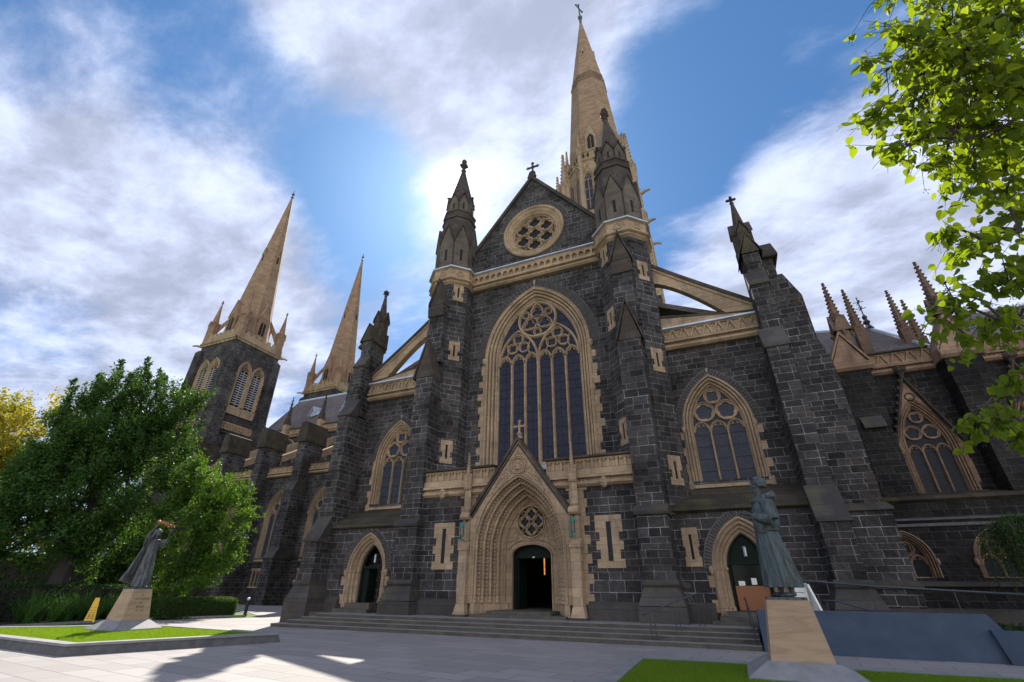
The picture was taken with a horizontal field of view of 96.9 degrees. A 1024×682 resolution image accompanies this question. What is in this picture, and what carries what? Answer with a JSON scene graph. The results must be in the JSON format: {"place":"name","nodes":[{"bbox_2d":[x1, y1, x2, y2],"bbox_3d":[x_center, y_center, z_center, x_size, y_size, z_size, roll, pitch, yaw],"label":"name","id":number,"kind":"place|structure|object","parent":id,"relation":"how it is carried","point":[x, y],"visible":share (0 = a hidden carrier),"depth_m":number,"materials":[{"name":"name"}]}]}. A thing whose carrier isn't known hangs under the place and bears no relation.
{"place":"outdoors","nodes":[
{"label":"outdoors","id":0,"kind":"place"},
{"bbox_2d":[0,618,102,624],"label":"garden bed","id":1,"kind":"object","parent":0,"point":[6,623],"visible":0.11,"depth_m":20.37,"materials":[{"name":"green plant"}]},
{"bbox_2d":[9,592,45,622],"bbox_3d":[-21.845,11.807,20.214,1.969,1.354,2.193,-5,-29,10],"label":"strappy plant","id":2,"kind":"object","parent":1,"relation":"on","point":[19,614],"visible":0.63,"depth_m":20.14,"materials":[{"name":"green plant"}]},
{"bbox_2d":[13,583,66,622],"bbox_3d":[-20.901,11.772,20.418,2.075,1.624,1.916,-6,-29,12],"label":"strappy plant","id":3,"kind":"object","parent":1,"relation":"on","point":[40,615],"visible":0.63,"depth_m":20.10,"materials":[{"name":"green plant"}]},
{"bbox_2d":[13,586,67,623],"bbox_3d":[-20.781,11.516,19.931,2.355,1.609,2.278,18,-33,-29],"label":"strappy plant","id":4,"kind":"object","parent":1,"relation":"on","point":[31,614],"visible":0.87,"depth_m":19.60,"materials":[{"name":"green plant"}]},
{"bbox_2d":[37,590,79,622],"bbox_3d":[-20.249,11.808,20.289,2.262,1.445,2.418,-11,-31,21],"label":"strappy plant","id":5,"kind":"object","parent":1,"relation":"on","point":[53,612],"visible":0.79,"depth_m":20.11,"materials":[{"name":"green plant"}]},
{"bbox_2d":[48,589,81,616],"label":"strappy plant","id":6,"kind":"object","parent":1,"relation":"on","point":[59,601],"visible":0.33,"depth_m":20.95,"materials":[{"name":"green plant"}]},
{"bbox_2d":[54,587,85,620],"bbox_3d":[-21.042,12.409,21.524,1.919,1.559,2.113,14,-31,-24],"label":"strappy plant","id":7,"kind":"object","parent":1,"relation":"on","point":[58,618],"visible":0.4,"depth_m":21.31,"materials":[{"name":"green plant"}]},
{"bbox_2d":[58,596,100,621],"bbox_3d":[-20.110,12.206,20.823,2.320,1.259,1.742,1,-29,-2],"label":"strappy plant","id":8,"kind":"object","parent":1,"relation":"on","point":[67,616],"visible":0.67,"depth_m":20.73,"materials":[{"name":"green plant"}]},
{"bbox_2d":[0,582,160,621],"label":"clipped hedge","id":9,"kind":"object","parent":1,"relation":"on","point":[10,592],"visible":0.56,"depth_m":21.90,"materials":[{"name":"green plant"}]},
{"bbox_2d":[62,582,104,620],"bbox_3d":[-20.479,12.420,21.682,2.310,1.700,2.357,23,-36,-36],"label":"strappy plant","id":10,"kind":"object","parent":1,"relation":"on","point":[81,613],"visible":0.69,"depth_m":21.44,"materials":[{"name":"green plant"}]},
{"bbox_2d":[84,598,99,621],"bbox_3d":[-19.254,12.369,20.868,0.420,0.976,0.339,19,-33,-30],"label":"floor sign","id":11,"kind":"object","parent":1,"relation":"on","point":[91,614],"visible":1,"depth_m":20.77,"materials":[{"name":"yellow plastic"}]},
{"bbox_2d":[79,594,108,619],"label":"strappy plant","id":12,"kind":"object","parent":1,"relation":"on","point":[84,616],"visible":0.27,"depth_m":22.03,"materials":[{"name":"green plant"}]},
{"bbox_2d":[83,591,119,619],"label":"strappy plant","id":13,"kind":"object","parent":1,"relation":"on","point":[100,609],"visible":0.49,"depth_m":21.54,"materials":[{"name":"green plant"}]},
{"bbox_2d":[0,356,217,584],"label":"oak tree","id":14,"kind":"object","parent":1,"relation":"on","point":[136,442],"visible":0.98,"depth_m":25.20,"materials":[{"name":"green plant"}]},
{"bbox_2d":[98,590,119,615],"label":"strappy plant","id":15,"kind":"object","parent":1,"relation":"on","point":[110,608],"visible":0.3,"depth_m":22.09,"materials":[{"name":"green plant"}]},
{"bbox_2d":[103,592,114,619],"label":"strappy plant","id":16,"kind":"object","parent":1,"relation":"on","point":[105,614],"visible":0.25,"depth_m":22.52,"materials":[{"name":"green plant"}]},
{"bbox_2d":[149,595,238,619],"bbox_3d":[-17.288,14.564,24.834,2.408,1.150,4.524,-11,-31,21],"label":"clipped hedge","id":17,"kind":"object","parent":1,"relation":"on","point":[174,608],"visible":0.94,"depth_m":24.12,"materials":[{"name":"green plant"}]},
{"bbox_2d":[123,450,265,598],"bbox_3d":[-18.894,11.205,27.047,5.884,9.122,6.202,-11,-31,21],"label":"hornbeam tree","id":18,"kind":"object","parent":1,"relation":"on","point":[203,512],"visible":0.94,"depth_m":26.41,"materials":[{"name":"green plant"}]},
{"bbox_2d":[50,604,282,625],"bbox_3d":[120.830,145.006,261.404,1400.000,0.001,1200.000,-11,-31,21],"label":"ground","id":19,"kind":"structure","parent":0,"point":[250,615],"depth_m":25.38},
{"bbox_2d":[7,541,42,552],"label":"background tree","id":20,"kind":"object","parent":19,"relation":"on","point":[23,548],"depth_m":52.28,"materials":[{"name":"green plant"}]},
{"bbox_2d":[0,552,100,584],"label":"clipped hedge","id":21,"kind":"object","parent":19,"relation":"on","point":[7,570],"visible":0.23,"depth_m":32.53,"materials":[{"name":"green plant"}]},
{"bbox_2d":[0,386,108,551],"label":"golden tree","id":22,"kind":"object","parent":19,"relation":"on","point":[16,416],"visible":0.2,"depth_m":39.58,"materials":[{"name":"yellow plant"}]},
{"bbox_2d":[0,614,247,625],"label":"kerb","id":23,"kind":"structure","parent":19,"relation":"on","point":[85,622],"depth_m":20.21,"materials":[{"name":"grey concrete"}]},
{"bbox_2d":[243,597,250,616],"bbox_3d":[-15.156,15.199,25.928,0.240,0.950,0.240,-11,-31,21],"label":"bollard","id":24,"kind":"object","parent":23,"relation":"on","point":[246,606],"visible":1,"depth_m":25.88,"materials":[{"name":"metal"}]},
{"bbox_2d":[133,4,1023,635],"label":"cathedral","id":25,"kind":"structure","parent":19,"relation":"on","point":[571,362],"depth_m":23.04,"materials":[{"name":"stone"}]},
{"bbox_2d":[217,491,242,552],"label":"nave window","id":26,"kind":"structure","parent":25,"relation":"in","point":[220,547],"depth_m":50.55,"materials":[{"name":"stone"}]},
{"bbox_2d":[253,487,283,561],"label":"nave window","id":27,"kind":"structure","parent":25,"relation":"in","point":[272,508],"depth_m":48.15,"materials":[{"name":"stone"}]},
{"bbox_2d":[298,483,325,560],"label":"nave window","id":28,"kind":"structure","parent":25,"relation":"in","point":[314,507],"depth_m":46.52,"materials":[{"name":"stone"}]},
{"bbox_2d":[365,415,410,510],"bbox_3d":[-6.834,7.125,27.078,3.636,5.598,0.559,-11,-31,21],"label":"aisle window","id":29,"kind":"structure","parent":25,"relation":"in","point":[389,458],"depth_m":27.25,"materials":[{"name":"stone"}]},
{"bbox_2d":[459,522,464,541],"bbox_3d":[-2.251,8.575,20.385,0.262,0.800,0.267,10,-30,-17],"label":"wall lantern","id":30,"kind":"object","parent":25,"relation":"attached to","point":[461,531],"depth_m":20.34,"materials":[{"name":"teal metal"}]},
{"bbox_2d":[514,545,550,608],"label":"main door","id":31,"kind":"structure","parent":25,"relation":"in","point":[529,551],"depth_m":20.93,"materials":[{"name":"green paint"}]},
{"bbox_2d":[503,204,563,256],"bbox_3d":[1.517,-7.512,31.294,4.400,4.400,0.610,-11,-31,21],"label":"rose window","id":32,"kind":"structure","parent":25,"relation":"in","point":[537,228],"depth_m":31.47,"materials":[{"name":"stone"}]},
{"bbox_2d":[475,286,605,465],"bbox_3d":[1.444,1.629,26.352,7.428,11.396,0.757,-11,-31,21],"label":"great window","id":33,"kind":"structure","parent":25,"relation":"in","point":[539,370],"depth_m":26.10,"materials":[{"name":"stone"}]},
{"bbox_2d":[569,517,575,537],"bbox_3d":[2.481,7.620,18.564,0.262,0.800,0.267,10,-30,-17],"label":"wall lantern","id":34,"kind":"object","parent":25,"relation":"attached to","point":[572,524],"depth_m":18.52,"materials":[{"name":"teal metal"}]},
{"bbox_2d":[676,368,776,489],"bbox_3d":[9.442,3.842,20.815,3.663,5.598,0.559,-11,-31,21],"label":"aisle window","id":35,"kind":"structure","parent":25,"relation":"in","point":[720,432],"depth_m":20.68,"materials":[{"name":"stone"}]},
{"bbox_2d":[899,531,943,577],"bbox_3d":[18.090,9.852,20.633,1.966,2.270,0.559,-11,-31,21],"label":"sacristy window","id":36,"kind":"structure","parent":25,"relation":"in","point":[924,562],"depth_m":20.53,"materials":[{"name":"stone"}]},
{"bbox_2d":[900,398,982,493],"bbox_3d":[21.237,5.391,23.136,2.979,5.196,0.559,-11,-31,21],"label":"sanctuary window","id":37,"kind":"structure","parent":25,"relation":"in","point":[928,444],"depth_m":23.00,"materials":[{"name":"stone"}]},
{"bbox_2d":[973,529,1023,577],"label":"sacristy window","id":38,"kind":"structure","parent":25,"relation":"in","point":[984,567],"depth_m":19.59,"materials":[{"name":"stone"}]},
{"bbox_2d":[1015,393,1023,421],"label":"sanctuary window","id":39,"kind":"structure","parent":25,"relation":"in","point":[1020,404],"depth_m":22.45,"materials":[{"name":"stone"}]},
{"bbox_2d":[838,0,1023,457],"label":"lime tree","id":40,"kind":"object","parent":19,"relation":"on","point":[945,57],"visible":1,"depth_m":3.84,"materials":[{"name":"green plant"}]},
{"bbox_2d":[0,605,1023,681],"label":"plaza","id":41,"kind":"structure","parent":0,"point":[307,655],"depth_m":10.77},
{"bbox_2d":[18,531,116,582],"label":"background tree","id":42,"kind":"object","parent":41,"relation":"on","point":[42,552],"visible":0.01,"depth_m":47.85,"materials":[{"name":"green plant"}]},
{"bbox_2d":[46,501,179,584],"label":"background tree","id":43,"kind":"object","parent":41,"relation":"on","point":[115,572],"visible":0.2,"depth_m":41.23,"materials":[{"name":"green plant"}]},
{"bbox_2d":[0,624,280,656],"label":"planter wall","id":44,"kind":"structure","parent":41,"relation":"on","point":[57,648],"depth_m":12.16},
{"bbox_2d":[270,611,762,651],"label":"stone steps","id":45,"kind":"structure","parent":41,"relation":"on","point":[711,636],"depth_m":15.93,"materials":[{"name":"grey stone"}]},
{"bbox_2d":[642,592,709,639],"bbox_3d":[5.396,8.954,14.801,2.600,1.329,0.226,7,-29,-12],"label":"handrail","id":46,"kind":"object","parent":45,"relation":"on","point":[695,594],"visible":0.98,"depth_m":14.87,"materials":[{"name":"metal"}]},
{"bbox_2d":[743,597,757,645],"bbox_3d":[7.316,8.557,13.918,0.076,1.207,1.778,-10,-30,19],"label":"handrail","id":47,"kind":"object","parent":45,"relation":"on","point":[748,609],"visible":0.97,"depth_m":13.47,"materials":[{"name":"metal"}]},
{"bbox_2d":[756,583,1023,665],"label":"ramp","id":48,"kind":"structure","parent":41,"relation":"on","point":[968,638],"depth_m":11.68,"materials":[{"name":"grey concrete"}]},
{"bbox_2d":[794,587,809,600],"bbox_3d":[8.550,7.874,13.255,0.380,1.220,0.054,-11,-31,21],"label":"notice board","id":49,"kind":"object","parent":48,"relation":"on","point":[800,592],"visible":0.33,"depth_m":13.44,"materials":[{"name":"white paper"}]},
{"bbox_2d":[822,600,876,611],"bbox_3d":[10.076,8.082,13.475,1.307,0.686,0.070,-11,-31,21],"label":"handrail","id":50,"kind":"object","parent":48,"relation":"on","point":[826,601],"visible":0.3,"depth_m":13.59,"materials":[{"name":"metal"}]},
{"bbox_2d":[803,580,1023,613],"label":"handrail","id":51,"kind":"object","parent":48,"relation":"on","point":[947,590],"visible":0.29,"depth_m":13.40,"materials":[{"name":"metal"}]},
{"bbox_2d":[974,512,1023,590],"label":"weeping shrub","id":52,"kind":"object","parent":41,"relation":"on","point":[997,531],"visible":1,"depth_m":16.44,"materials":[{"name":"green plant"}]},
{"bbox_2d":[998,622,1023,630],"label":"ground shrub","id":53,"kind":"object","parent":41,"relation":"on","point":[1007,627],"visible":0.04,"depth_m":14.18,"materials":[{"name":"green plant"}]},
{"bbox_2d":[0,0,1023,554],"label":"sky","id":54,"kind":"structure","parent":0,"point":[153,152],"materials":[{"name":"blue"}]},
{"label":"lawn soil","id":55,"kind":"structure","parent":0,"visible":0},
{"bbox_2d":[84,587,162,631],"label":"statue plinth","id":56,"kind":"structure","parent":55,"relation":"on","point":[130,609],"depth_m":15.27,"materials":[{"name":"sandstone"},{"name":"grey stone"}]},
{"bbox_2d":[118,520,174,587],"bbox_3d":[-12.962,7.620,16.286,1.024,2.180,0.787,-4,-29,8],"label":"saint statue","id":57,"kind":"object","parent":56,"relation":"on","point":[138,572],"visible":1,"depth_m":16.10,"materials":[{"name":"grey metal"}]},
{"bbox_2d":[0,626,260,641],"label":"grass","id":58,"kind":"structure","parent":55,"relation":"on","point":[74,634],"depth_m":13.82,"materials":[{"name":"green plant"}]},
{"label":"lawn base","id":59,"kind":"structure","parent":0,"visible":0},
{"bbox_2d":[747,597,870,681],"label":"statue plinth","id":60,"kind":"structure","parent":59,"relation":"on","point":[799,650],"depth_m":8.88,"materials":[{"name":"sandstone"},{"name":"bluestone"}]},
{"bbox_2d":[740,476,803,596],"bbox_3d":[5.789,4.372,10.312,0.931,2.516,1.010,-11,-31,21],"label":"friar statue","id":61,"kind":"object","parent":60,"relation":"on","point":[779,571],"visible":1,"depth_m":10.00,"materials":[{"name":"teal metal"}]},
{"bbox_2d":[598,656,1023,681],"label":"kerb","id":62,"kind":"structure","parent":59,"relation":"on","point":[618,673],"depth_m":9.49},
{"bbox_2d":[618,658,1023,681],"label":"grass","id":63,"kind":"structure","parent":59,"relation":"on","point":[652,670],"depth_m":9.01,"materials":[{"name":"green plant"}]}
]}

